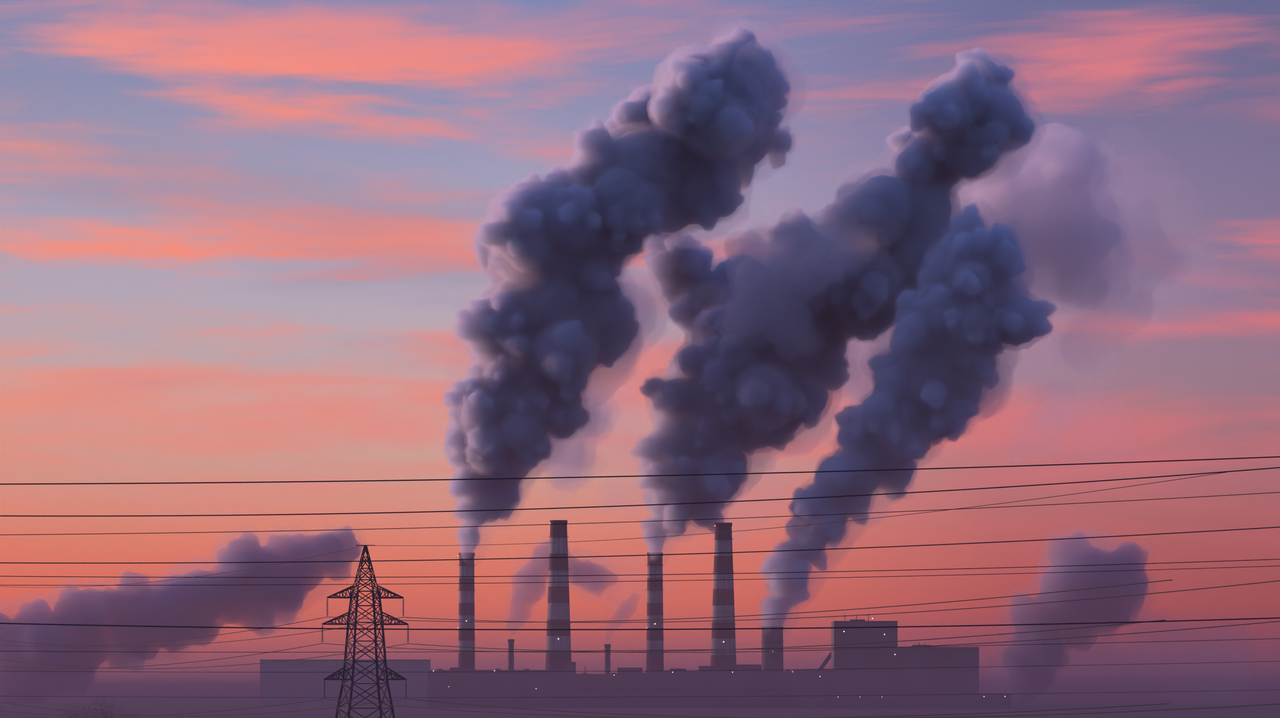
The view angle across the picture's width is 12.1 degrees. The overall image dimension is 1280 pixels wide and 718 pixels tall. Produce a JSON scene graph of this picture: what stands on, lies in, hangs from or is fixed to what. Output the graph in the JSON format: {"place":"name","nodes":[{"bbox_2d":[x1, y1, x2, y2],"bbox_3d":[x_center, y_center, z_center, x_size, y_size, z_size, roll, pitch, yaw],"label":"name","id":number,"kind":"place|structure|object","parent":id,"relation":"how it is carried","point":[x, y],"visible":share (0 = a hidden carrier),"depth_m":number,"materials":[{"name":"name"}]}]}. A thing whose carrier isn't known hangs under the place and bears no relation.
{"place":"outdoors","nodes":[
{"label":"outdoors","id":0,"kind":"place"},
{"bbox_2d":[0,690,1279,717],"bbox_3d":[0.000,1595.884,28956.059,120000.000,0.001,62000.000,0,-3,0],"label":"ground","id":1,"kind":"structure","parent":0,"point":[141,702],"depth_m":4540.23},
{"bbox_2d":[56,700,95,717],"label":"bush","id":2,"kind":"object","parent":1,"relation":"on","point":[84,709],"visible":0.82,"depth_m":1449.92,"materials":[{"name":"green plant"}]},
{"bbox_2d":[68,693,126,717],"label":"bush","id":3,"kind":"object","parent":1,"relation":"on","point":[109,712],"visible":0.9,"depth_m":1500.03,"materials":[{"name":"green plant"}]},
{"bbox_2d":[118,705,140,717],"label":"tree","id":4,"kind":"object","parent":1,"relation":"on","point":[130,714],"visible":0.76,"depth_m":1551.04,"materials":[{"name":"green plant"}]},
{"bbox_2d":[259,659,430,705],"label":"building","id":5,"kind":"structure","parent":1,"relation":"on","point":[277,688],"depth_m":5498.90,"materials":[{"name":"concrete"}]},
{"bbox_2d":[321,544,409,717],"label":"pylon","id":6,"kind":"object","parent":1,"relation":"on","point":[378,592],"visible":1,"depth_m":843.85,"materials":[{"name":"metal"}]},
{"bbox_2d":[0,456,1279,717],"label":"power lines","id":7,"kind":"object","parent":6,"relation":"attached to","point":[660,580],"visible":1,"depth_m":602.44,"materials":[{"name":"black metal"}]},
{"bbox_2d":[457,552,475,669],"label":"chimney","id":8,"kind":"object","parent":1,"relation":"on","point":[466,637],"visible":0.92,"depth_m":5118.80,"materials":[{"name":"concrete"}]},
{"bbox_2d":[507,638,515,669],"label":"chimney","id":9,"kind":"object","parent":1,"relation":"on","point":[511,644],"visible":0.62,"depth_m":5200.14,"materials":[{"name":"concrete"}]},
{"bbox_2d":[545,519,571,669],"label":"chimney","id":10,"kind":"object","parent":1,"relation":"on","point":[558,609],"visible":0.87,"depth_m":4997.49,"materials":[{"name":"concrete"}]},
{"bbox_2d":[603,643,611,673],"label":"chimney","id":11,"kind":"object","parent":1,"relation":"on","point":[607,661],"visible":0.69,"depth_m":5199.91,"materials":[{"name":"concrete"}]},
{"bbox_2d":[427,661,792,707],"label":"turbine hall","id":12,"kind":"structure","parent":1,"relation":"on","point":[567,680],"depth_m":4849.25,"materials":[{"name":"metal"}]},
{"bbox_2d":[256,651,1043,708],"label":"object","id":13,"kind":"object","parent":1,"relation":"on","point":[825,661],"visible":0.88,"depth_m":4810.06,"materials":[{"name":"metal"}]},
{"bbox_2d":[645,552,664,669],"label":"chimney","id":14,"kind":"object","parent":1,"relation":"on","point":[654,661],"visible":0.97,"depth_m":5118.59,"materials":[{"name":"concrete"}]},
{"bbox_2d":[617,664,761,673],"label":"blocks","id":15,"kind":"structure","parent":1,"relation":"on","point":[751,667],"depth_m":5299.85,"materials":[{"name":"metal"}]},
{"bbox_2d":[433,617,1005,696],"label":"plant lamps","id":16,"kind":"object","parent":1,"relation":"on","point":[732,671],"visible":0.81,"depth_m":4846.59,"materials":[{"name":"glowing lamp glass"}]},
{"bbox_2d":[710,522,736,670],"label":"chimney","id":17,"kind":"object","parent":1,"relation":"on","point":[723,601],"visible":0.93,"depth_m":4997.46,"materials":[{"name":"concrete"}]},
{"bbox_2d":[760,626,784,670],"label":"short chimney","id":18,"kind":"object","parent":1,"relation":"on","point":[772,637],"visible":0.55,"depth_m":4934.78,"materials":[{"name":"concrete"}]},
{"bbox_2d":[792,613,1011,707],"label":"boiler house","id":19,"kind":"structure","parent":1,"relation":"on","point":[906,684],"depth_m":4748.71,"materials":[{"name":"concrete"}]},
{"bbox_2d":[0,0,1279,690],"label":"sky","id":20,"kind":"structure","parent":0,"point":[240,240],"materials":[{"name":"pink"}]}
]}

